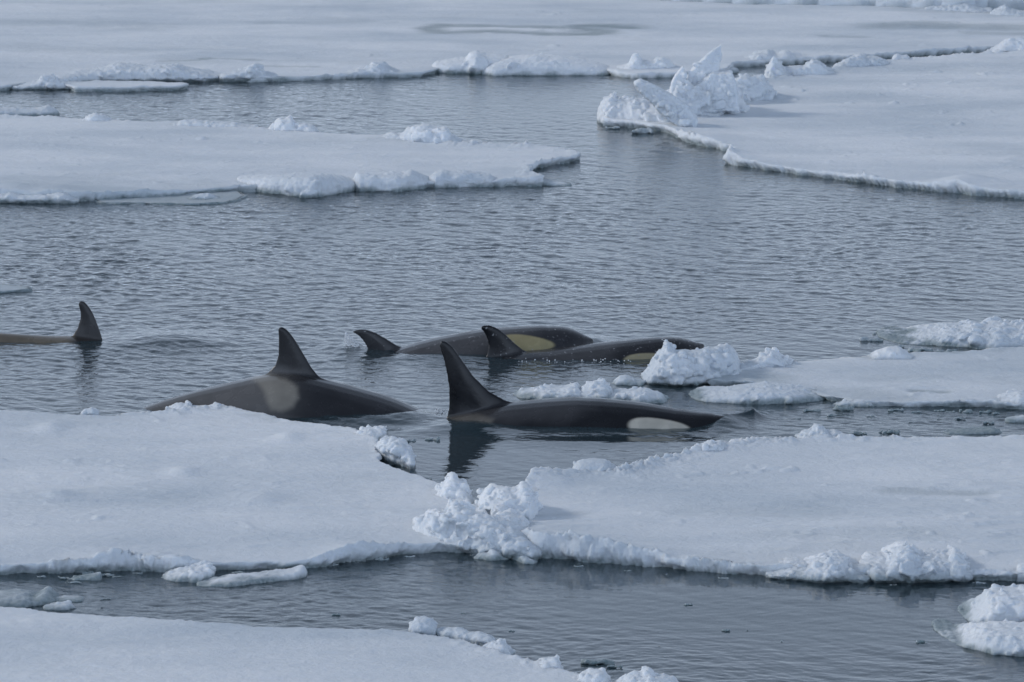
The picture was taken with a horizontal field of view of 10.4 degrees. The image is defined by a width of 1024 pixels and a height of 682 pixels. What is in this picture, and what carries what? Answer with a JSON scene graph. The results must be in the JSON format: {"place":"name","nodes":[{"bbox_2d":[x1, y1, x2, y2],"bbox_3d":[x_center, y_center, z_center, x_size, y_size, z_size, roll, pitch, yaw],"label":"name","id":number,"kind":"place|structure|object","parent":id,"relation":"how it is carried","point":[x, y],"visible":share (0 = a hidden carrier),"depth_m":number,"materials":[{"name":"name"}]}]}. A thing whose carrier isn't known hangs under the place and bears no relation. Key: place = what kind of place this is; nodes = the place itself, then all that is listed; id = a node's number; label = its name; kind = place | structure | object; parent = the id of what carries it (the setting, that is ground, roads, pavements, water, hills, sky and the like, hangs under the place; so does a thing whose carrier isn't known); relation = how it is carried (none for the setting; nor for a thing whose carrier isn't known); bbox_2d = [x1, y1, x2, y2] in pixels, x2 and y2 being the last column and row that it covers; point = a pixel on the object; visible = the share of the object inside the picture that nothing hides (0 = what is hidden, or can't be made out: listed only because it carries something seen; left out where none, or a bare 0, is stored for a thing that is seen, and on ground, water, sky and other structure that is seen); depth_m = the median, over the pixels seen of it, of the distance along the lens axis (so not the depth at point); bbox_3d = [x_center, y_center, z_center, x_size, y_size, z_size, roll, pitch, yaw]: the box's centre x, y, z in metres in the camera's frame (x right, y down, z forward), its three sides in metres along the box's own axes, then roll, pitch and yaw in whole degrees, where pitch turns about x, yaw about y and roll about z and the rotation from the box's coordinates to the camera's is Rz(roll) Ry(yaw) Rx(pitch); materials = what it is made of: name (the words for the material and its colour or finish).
{"place":"outdoors","nodes":[
{"label":"outdoors","id":0,"kind":"place"},
{"bbox_2d":[0,52,1023,681],"bbox_3d":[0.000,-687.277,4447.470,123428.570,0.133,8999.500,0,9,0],"label":"water","id":1,"kind":"structure","parent":0,"point":[30,218],"depth_m":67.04,"materials":[{"name":"liquid"}]},
{"bbox_2d":[0,586,59,610],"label":"floating ice","id":2,"kind":"structure","parent":1,"relation":"on","point":[24,598],"depth_m":45.22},
{"bbox_2d":[0,105,59,116],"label":"floating ice","id":3,"kind":"structure","parent":1,"relation":"on","point":[44,110],"depth_m":79.04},
{"bbox_2d":[0,283,78,334],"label":"ice floe","id":4,"kind":"object","parent":1,"relation":"on","point":[11,290],"visible":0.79,"depth_m":62.22,"materials":[{"name":"ice"}]},
{"bbox_2d":[43,600,76,612],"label":"floating ice","id":5,"kind":"structure","parent":1,"relation":"on","point":[67,606],"depth_m":45.03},
{"bbox_2d":[53,595,84,613],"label":"floating ice","id":6,"kind":"structure","parent":1,"relation":"on","point":[78,601],"depth_m":45.39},
{"bbox_2d":[66,572,101,594],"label":"floating ice","id":7,"kind":"structure","parent":1,"relation":"on","point":[93,584],"depth_m":46.24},
{"bbox_2d":[0,301,184,415],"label":"orca","id":8,"kind":"object","parent":1,"relation":"on","point":[87,331],"visible":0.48,"depth_m":58.61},
{"bbox_2d":[102,573,113,576],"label":"ice fragment","id":9,"kind":"object","parent":1,"relation":"on","point":[108,575],"visible":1,"depth_m":46.38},
{"bbox_2d":[49,80,225,121],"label":"ice floe","id":10,"kind":"object","parent":1,"relation":"on","point":[95,87],"visible":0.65,"depth_m":82.19,"materials":[{"name":"ice"}]},
{"bbox_2d":[57,190,297,242],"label":"ice floe","id":11,"kind":"object","parent":1,"relation":"on","point":[233,196],"visible":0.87,"depth_m":69.64,"materials":[{"name":"ice"}]},
{"bbox_2d":[161,560,215,595],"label":"floating ice","id":12,"kind":"structure","parent":1,"relation":"on","point":[188,576],"depth_m":46.20,"materials":[{"name":"ice"}]},
{"bbox_2d":[185,193,220,198],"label":"floating ice","id":13,"kind":"structure","parent":1,"relation":"on","point":[204,196],"depth_m":70.06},
{"bbox_2d":[196,565,307,601],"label":"floating ice","id":14,"kind":"structure","parent":1,"relation":"on","point":[277,580],"depth_m":46.09,"materials":[{"name":"ice"}]},
{"bbox_2d":[0,405,516,628],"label":"ice floe","id":15,"kind":"object","parent":1,"relation":"on","point":[223,489],"visible":0.91,"depth_m":48.56,"materials":[{"name":"ice"}]},
{"bbox_2d":[80,407,99,414],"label":"snow hummock","id":16,"kind":"object","parent":15,"relation":"on","point":[91,411],"visible":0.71,"depth_m":53.91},
{"bbox_2d":[165,400,227,408],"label":"snow hummock","id":17,"kind":"object","parent":15,"relation":"on","point":[214,405],"visible":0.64,"depth_m":54.19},
{"bbox_2d":[354,424,387,440],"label":"snow hummock","id":18,"kind":"object","parent":15,"relation":"on","point":[379,432],"visible":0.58,"depth_m":52.67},
{"bbox_2d":[374,435,416,473],"bbox_3d":[-1.103,1.033,51.797,0.325,0.323,1.125,-2,9,-15],"label":"snow hummock","id":19,"kind":"object","parent":15,"relation":"on","point":[394,452],"visible":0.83,"depth_m":51.47,"materials":[{"name":"snow"}]},
{"bbox_2d":[432,472,473,503],"bbox_3d":[-0.524,1.339,49.660,0.331,0.358,0.849,-3,9,-16],"label":"snow hummock","id":20,"kind":"object","parent":15,"relation":"on","point":[452,485],"visible":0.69,"depth_m":49.43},
{"bbox_2d":[412,498,542,563],"bbox_3d":[-0.414,1.602,47.663,1.847,0.480,0.727,8,12,40],"label":"snow hummock","id":21,"kind":"object","parent":15,"relation":"on","point":[465,526],"visible":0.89,"depth_m":47.33,"materials":[{"name":"snow"}]},
{"bbox_2d":[134,327,435,436],"bbox_3d":[-2.877,1.044,54.626,6.247,2.389,2.221,0,9,0],"label":"orca","id":22,"kind":"object","parent":1,"relation":"on","point":[291,385],"visible":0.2,"depth_m":54.22,"materials":[{"name":"black"}]},
{"bbox_2d":[237,172,354,205],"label":"floating ice","id":23,"kind":"structure","parent":1,"relation":"on","point":[298,186],"depth_m":70.64,"materials":[{"name":"ice"}]},
{"bbox_2d":[0,607,613,681],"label":"ice floe","id":24,"kind":"object","parent":1,"relation":"on","point":[39,646],"visible":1,"depth_m":42.88,"materials":[{"name":"ice"}]},
{"bbox_2d":[408,616,437,635],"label":"snow hummock","id":25,"kind":"object","parent":24,"relation":"on","point":[423,625],"visible":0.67,"depth_m":43.88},
{"bbox_2d":[437,627,496,646],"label":"snow hummock","id":26,"kind":"object","parent":24,"relation":"on","point":[478,638],"visible":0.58,"depth_m":43.66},
{"bbox_2d":[483,638,515,654],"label":"snow hummock","id":27,"kind":"object","parent":24,"relation":"on","point":[501,645],"visible":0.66,"depth_m":43.13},
{"bbox_2d":[538,654,563,668],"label":"snow hummock","id":28,"kind":"object","parent":24,"relation":"on","point":[549,662],"visible":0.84,"depth_m":42.48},
{"bbox_2d":[572,667,610,681],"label":"snow hummock","id":29,"kind":"object","parent":24,"relation":"on","point":[594,675],"visible":1,"depth_m":42.02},
{"bbox_2d":[614,666,677,681],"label":"snow hummock","id":30,"kind":"object","parent":24,"relation":"on","point":[646,674],"visible":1,"depth_m":41.87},
{"bbox_2d":[0,114,628,249],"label":"ice floe","id":31,"kind":"object","parent":1,"relation":"on","point":[84,161],"visible":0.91,"depth_m":72.93,"materials":[{"name":"ice"}]},
{"bbox_2d":[0,192,79,209],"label":"snow hummock","id":32,"kind":"object","parent":31,"relation":"on","point":[11,198],"visible":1,"depth_m":69.80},
{"bbox_2d":[83,112,111,120],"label":"snow hummock","id":33,"kind":"object","parent":31,"relation":"on","point":[95,116],"visible":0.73,"depth_m":77.90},
{"bbox_2d":[170,118,257,126],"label":"snow hummock","id":34,"kind":"object","parent":31,"relation":"on","point":[196,122],"visible":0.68,"depth_m":77.27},
{"bbox_2d":[268,115,318,131],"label":"snow hummock","id":35,"kind":"object","parent":31,"relation":"on","point":[288,123],"visible":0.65,"depth_m":76.77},
{"bbox_2d":[381,123,467,143],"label":"snow hummock","id":36,"kind":"object","parent":31,"relation":"on","point":[425,133],"visible":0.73,"depth_m":75.36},
{"bbox_2d":[345,332,364,349],"bbox_3d":[-1.629,-0.001,58.292,0.229,0.180,0.329,0,9,0],"label":"water spray","id":37,"kind":"object","parent":1,"relation":"on","point":[350,341],"visible":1,"depth_m":58.27,"materials":[{"name":"white"}]},
{"bbox_2d":[375,557,388,561],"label":"ice fragment","id":38,"kind":"object","parent":1,"relation":"on","point":[380,559],"visible":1,"depth_m":47.04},
{"bbox_2d":[353,169,428,200],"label":"floating ice","id":39,"kind":"structure","parent":1,"relation":"on","point":[390,183],"depth_m":70.97,"materials":[{"name":"ice"}]},
{"bbox_2d":[425,437,439,441],"bbox_3d":[-0.750,0.926,52.839,0.146,0.043,0.059,0,9,0],"label":"ice fragment","id":40,"kind":"object","parent":1,"relation":"on","point":[437,439],"visible":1,"depth_m":52.83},
{"bbox_2d":[435,407,445,414],"bbox_3d":[-0.696,0.675,54.394,0.108,0.047,0.384,0,9,0],"label":"water spray","id":41,"kind":"object","parent":1,"relation":"on","point":[441,411],"visible":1,"depth_m":54.32,"materials":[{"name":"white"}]},
{"bbox_2d":[319,325,592,399],"bbox_3d":[-2.150,0.691,58.275,5.992,1.716,2.002,0,9,0],"label":"orca","id":42,"kind":"object","parent":1,"relation":"on","point":[534,337],"visible":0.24,"depth_m":57.88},
{"bbox_2d":[429,169,496,191],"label":"floating ice","id":43,"kind":"structure","parent":1,"relation":"on","point":[457,179],"depth_m":71.32,"materials":[{"name":"ice"}]},
{"bbox_2d":[432,50,509,80],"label":"floating ice","id":44,"kind":"structure","parent":1,"relation":"on","point":[475,62],"depth_m":84.65,"materials":[{"name":"ice"}]},
{"bbox_2d":[470,549,510,575],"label":"floating ice","id":45,"kind":"structure","parent":1,"relation":"on","point":[490,566],"depth_m":47.09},
{"bbox_2d":[0,0,1023,112],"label":"ice floe","id":46,"kind":"object","parent":1,"relation":"on","point":[299,40],"visible":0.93,"depth_m":89.38,"materials":[{"name":"ice"}]},
{"bbox_2d":[11,73,70,94],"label":"snow hummock","id":47,"kind":"object","parent":46,"relation":"on","point":[52,81],"visible":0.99,"depth_m":82.45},
{"bbox_2d":[56,62,220,85],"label":"snow hummock","id":48,"kind":"object","parent":46,"relation":"on","point":[130,71],"visible":0.74,"depth_m":83.43,"materials":[{"name":"snow"}]},
{"bbox_2d":[219,63,277,85],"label":"snow hummock","id":49,"kind":"object","parent":46,"relation":"on","point":[249,72],"visible":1,"depth_m":83.51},
{"bbox_2d":[348,61,399,71],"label":"snow hummock","id":50,"kind":"object","parent":46,"relation":"on","point":[380,66],"visible":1,"depth_m":84.17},
{"bbox_2d":[617,53,675,69],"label":"snow hummock","id":51,"kind":"object","parent":46,"relation":"on","point":[636,61],"visible":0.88,"depth_m":84.51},
{"bbox_2d":[744,49,810,61],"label":"snow hummock","id":52,"kind":"object","parent":46,"relation":"on","point":[765,54],"visible":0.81,"depth_m":86.02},
{"bbox_2d":[921,2,992,11],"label":"snow hummock","id":53,"kind":"object","parent":46,"relation":"on","point":[964,7],"visible":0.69,"depth_m":93.72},
{"bbox_2d":[990,4,1023,15],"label":"snow hummock","id":54,"kind":"object","parent":46,"relation":"on","point":[1005,9],"visible":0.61,"depth_m":92.98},
{"bbox_2d":[511,555,536,577],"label":"floating ice","id":55,"kind":"structure","parent":1,"relation":"on","point":[523,565],"depth_m":46.95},
{"bbox_2d":[504,179,572,195],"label":"floating ice","id":56,"kind":"structure","parent":1,"relation":"on","point":[549,183],"depth_m":71.50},
{"bbox_2d":[480,53,610,82],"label":"floating ice","id":57,"kind":"structure","parent":1,"relation":"on","point":[538,65],"depth_m":84.39,"materials":[{"name":"ice"}]},
{"bbox_2d":[513,382,581,400],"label":"floating ice","id":58,"kind":"structure","parent":1,"relation":"on","point":[544,390],"depth_m":55.18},
{"bbox_2d":[401,325,703,421],"bbox_3d":[-0.788,0.711,57.612,5.681,1.733,1.900,-2,9,-12],"label":"orca","id":59,"kind":"object","parent":1,"relation":"on","point":[503,347],"visible":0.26,"depth_m":57.52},
{"bbox_2d":[397,341,725,503],"bbox_3d":[-1.037,1.042,54.059,6.200,2.126,2.079,1,9,5],"label":"orca","id":60,"kind":"object","parent":1,"relation":"on","point":[512,444],"visible":0.31,"depth_m":53.49,"materials":[{"name":"black"}]},
{"bbox_2d":[521,358,630,363],"bbox_3d":[0.642,0.204,57.433,1.152,0.036,0.229,0,9,0],"label":"water spray","id":61,"kind":"object","parent":1,"relation":"on","point":[581,361],"visible":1,"depth_m":57.42,"materials":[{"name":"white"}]},
{"bbox_2d":[580,378,613,397],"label":"floating ice","id":62,"kind":"structure","parent":1,"relation":"on","point":[599,388],"depth_m":55.10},
{"bbox_2d":[580,659,614,667],"bbox_3d":[0.656,2.473,42.993,0.270,0.066,0.086,0,9,0],"label":"ice fragment","id":63,"kind":"object","parent":1,"relation":"on","point":[606,662],"visible":1,"depth_m":42.97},
{"bbox_2d":[605,126,619,128],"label":"ice fragment","id":64,"kind":"object","parent":1,"relation":"on","point":[614,127],"visible":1,"depth_m":77.60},
{"bbox_2d":[607,665,622,667],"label":"ice fragment","id":65,"kind":"object","parent":1,"relation":"on","point":[612,666],"visible":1,"depth_m":42.86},
{"bbox_2d":[613,375,645,388],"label":"floating ice","id":66,"kind":"structure","parent":1,"relation":"on","point":[623,381],"depth_m":56.02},
{"bbox_2d":[608,386,669,406],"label":"floating ice","id":67,"kind":"structure","parent":1,"relation":"on","point":[640,394],"depth_m":54.98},
{"bbox_2d":[631,127,653,134],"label":"ice fragment","id":68,"kind":"object","parent":1,"relation":"on","point":[643,131],"visible":1,"depth_m":77.09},
{"bbox_2d":[730,67,738,77],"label":"floating ice","id":69,"kind":"structure","parent":1,"relation":"on","point":[734,70],"depth_m":84.72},
{"bbox_2d":[482,433,1023,642],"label":"ice floe","id":70,"kind":"object","parent":1,"relation":"on","point":[694,522],"visible":0.94,"depth_m":47.88,"materials":[{"name":"ice"}]},
{"bbox_2d":[475,481,543,519],"bbox_3d":[-0.045,1.423,48.962,0.545,0.428,1.109,-2,9,-15],"label":"snow hummock","id":71,"kind":"object","parent":70,"relation":"on","point":[494,498],"visible":0.71,"depth_m":48.65,"materials":[{"name":"snow"}]},
{"bbox_2d":[496,508,533,526],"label":"snow hummock","id":72,"kind":"object","parent":70,"relation":"on","point":[520,518],"visible":0.35,"depth_m":48.19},
{"bbox_2d":[572,458,616,470],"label":"snow hummock","id":73,"kind":"object","parent":70,"relation":"on","point":[593,464],"visible":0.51,"depth_m":50.66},
{"bbox_2d":[696,440,723,450],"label":"snow hummock","id":74,"kind":"object","parent":70,"relation":"on","point":[710,445],"visible":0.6,"depth_m":51.67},
{"bbox_2d":[763,549,870,588],"bbox_3d":[2.543,1.895,46.405,0.980,0.296,0.881,0,9,0],"label":"snow hummock","id":75,"kind":"object","parent":70,"relation":"on","point":[829,568],"visible":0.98,"depth_m":46.14,"materials":[{"name":"snow"}]},
{"bbox_2d":[795,423,841,437],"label":"snow hummock","id":76,"kind":"object","parent":70,"relation":"on","point":[816,429],"visible":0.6,"depth_m":52.64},
{"bbox_2d":[859,539,973,586],"bbox_3d":[3.364,1.847,46.458,0.988,0.371,1.040,0,9,0],"label":"snow hummock","id":77,"kind":"object","parent":70,"relation":"on","point":[900,562],"visible":0.98,"depth_m":46.13,"materials":[{"name":"snow"}]},
{"bbox_2d":[1012,562,1023,584],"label":"snow hummock","id":78,"kind":"object","parent":70,"relation":"on","point":[1020,577],"visible":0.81,"depth_m":46.13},
{"bbox_2d":[689,381,825,415],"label":"floating ice","id":79,"kind":"structure","parent":1,"relation":"on","point":[763,394],"depth_m":55.00,"materials":[{"name":"ice"}]},
{"bbox_2d":[571,50,1023,236],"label":"ice floe","id":80,"kind":"object","parent":1,"relation":"on","point":[948,125],"visible":0.91,"depth_m":75.88,"materials":[{"name":"ice"}]},
{"bbox_2d":[597,91,670,126],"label":"snow hummock","id":81,"kind":"object","parent":80,"relation":"on","point":[613,105],"visible":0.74,"depth_m":77.98,"materials":[{"name":"snow"}]},
{"bbox_2d":[633,78,697,126],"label":"ice plate","id":82,"kind":"object","parent":80,"relation":"on","point":[669,107],"visible":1,"depth_m":77.05,"materials":[{"name":"ice"}]},
{"bbox_2d":[666,66,697,94],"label":"ice plate","id":83,"kind":"object","parent":80,"relation":"on","point":[680,77],"visible":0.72,"depth_m":78.41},
{"bbox_2d":[673,80,750,115],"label":"snow hummock","id":84,"kind":"object","parent":80,"relation":"on","point":[686,93],"visible":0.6,"depth_m":78.28,"materials":[{"name":"snow"}]},
{"bbox_2d":[695,69,739,112],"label":"ice plate","id":85,"kind":"object","parent":80,"relation":"on","point":[720,84],"visible":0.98,"depth_m":78.33,"materials":[{"name":"ice"}]},
{"bbox_2d":[687,44,721,85],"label":"ice plate","id":86,"kind":"object","parent":85,"relation":"on","point":[705,65],"visible":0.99,"depth_m":78.62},
{"bbox_2d":[735,73,777,101],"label":"snow hummock","id":87,"kind":"object","parent":80,"relation":"on","point":[756,87],"visible":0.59,"depth_m":80.23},
{"bbox_2d":[764,56,834,77],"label":"snow hummock","id":88,"kind":"object","parent":80,"relation":"on","point":[775,67],"visible":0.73,"depth_m":83.66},
{"bbox_2d":[830,54,888,67],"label":"snow hummock","id":89,"kind":"object","parent":80,"relation":"on","point":[860,60],"visible":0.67,"depth_m":84.85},
{"bbox_2d":[892,53,909,59],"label":"snow hummock","id":90,"kind":"object","parent":80,"relation":"on","point":[897,56],"visible":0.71,"depth_m":85.75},
{"bbox_2d":[987,36,1023,51],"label":"snow hummock","id":91,"kind":"object","parent":80,"relation":"on","point":[1011,44],"visible":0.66,"depth_m":87.11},
{"bbox_2d":[803,408,820,412],"bbox_3d":[2.917,0.680,54.445,0.180,0.046,0.066,0,9,0],"label":"ice fragment","id":92,"kind":"object","parent":1,"relation":"on","point":[817,410],"visible":1,"depth_m":54.43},
{"bbox_2d":[659,0,1023,9],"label":"ice floe","id":93,"kind":"object","parent":1,"relation":"on","point":[1013,4],"visible":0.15,"depth_m":94.42,"materials":[{"name":"ice"}]},
{"bbox_2d":[833,405,853,411],"bbox_3d":[3.229,0.657,54.526,0.212,0.074,0.114,0,9,0],"label":"ice fragment","id":94,"kind":"object","parent":1,"relation":"on","point":[842,408],"visible":1,"depth_m":54.49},
{"bbox_2d":[833,399,875,418],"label":"floating ice","id":95,"kind":"structure","parent":1,"relation":"on","point":[857,403],"depth_m":54.77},
{"bbox_2d":[848,431,866,435],"bbox_3d":[3.280,0.878,53.157,0.179,0.048,0.065,0,9,0],"label":"ice fragment","id":96,"kind":"object","parent":1,"relation":"on","point":[857,433],"visible":0.91,"depth_m":53.14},
{"bbox_2d":[707,347,1023,441],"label":"ice floe","id":97,"kind":"object","parent":1,"relation":"on","point":[929,382],"visible":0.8,"depth_m":55.69,"materials":[{"name":"ice"}]},
{"bbox_2d":[634,339,741,390],"bbox_3d":[1.904,0.218,56.423,1.334,0.503,0.960,-4,10,-25],"label":"snow hummock","id":98,"kind":"object","parent":97,"relation":"on","point":[669,365],"visible":0.92,"depth_m":56.03,"materials":[{"name":"snow"}]},
{"bbox_2d":[739,347,796,369],"bbox_3d":[2.577,0.237,56.891,0.908,0.312,0.394,-7,11,-38],"label":"snow hummock","id":99,"kind":"object","parent":97,"relation":"on","point":[772,357],"visible":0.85,"depth_m":56.78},
{"bbox_2d":[867,346,912,359],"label":"snow hummock","id":100,"kind":"object","parent":97,"relation":"on","point":[891,352],"visible":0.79,"depth_m":57.32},
{"bbox_2d":[860,337,882,342],"bbox_3d":[3.776,-0.013,58.819,0.244,0.063,0.069,2,9,10],"label":"ice fragment","id":101,"kind":"object","parent":1,"relation":"on","point":[875,339],"visible":1,"depth_m":58.80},
{"bbox_2d":[877,430,899,434],"bbox_3d":[3.580,0.870,53.215,0.219,0.067,0.110,0,9,0],"label":"ice fragment","id":102,"kind":"object","parent":1,"relation":"on","point":[891,432],"visible":0.94,"depth_m":53.19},
{"bbox_2d":[888,408,903,411],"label":"ice fragment","id":103,"kind":"object","parent":1,"relation":"on","point":[899,410],"visible":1,"depth_m":54.47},
{"bbox_2d":[908,347,933,352],"bbox_3d":[4.245,0.091,58.111,0.269,0.067,0.165,0,9,0],"label":"ice fragment","id":104,"kind":"object","parent":1,"relation":"on","point":[913,349],"visible":1,"depth_m":58.08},
{"bbox_2d":[937,349,957,351],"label":"ice fragment","id":105,"kind":"object","parent":1,"relation":"on","point":[947,350],"visible":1,"depth_m":58.03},
{"bbox_2d":[872,316,1023,351],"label":"ice rubble","id":106,"kind":"object","parent":1,"relation":"on","point":[989,332],"visible":0.73,"depth_m":58.64,"materials":[{"name":"ice"}]},
{"bbox_2d":[959,409,972,413],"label":"ice fragment","id":107,"kind":"object","parent":1,"relation":"on","point":[970,411],"visible":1,"depth_m":54.36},
{"bbox_2d":[942,426,1001,436],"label":"floating ice","id":108,"kind":"structure","parent":1,"relation":"on","point":[984,431],"depth_m":53.20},
{"bbox_2d":[931,618,1023,667],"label":"floating ice","id":109,"kind":"structure","parent":1,"relation":"on","point":[994,643],"depth_m":43.57,"materials":[{"name":"ice"}]},
{"bbox_2d":[979,410,991,413],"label":"ice fragment","id":110,"kind":"object","parent":1,"relation":"on","point":[988,411],"visible":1,"depth_m":54.37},
{"bbox_2d":[956,583,1023,623],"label":"floating ice","id":111,"kind":"structure","parent":1,"relation":"on","point":[995,602],"depth_m":44.46,"materials":[{"name":"ice"}]},
{"bbox_2d":[982,389,1023,412],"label":"floating ice","id":112,"kind":"structure","parent":1,"relation":"on","point":[1015,395],"depth_m":54.67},
{"bbox_2d":[1003,415,1023,434],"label":"floating ice","id":113,"kind":"structure","parent":1,"relation":"on","point":[1009,425],"depth_m":53.84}
]}

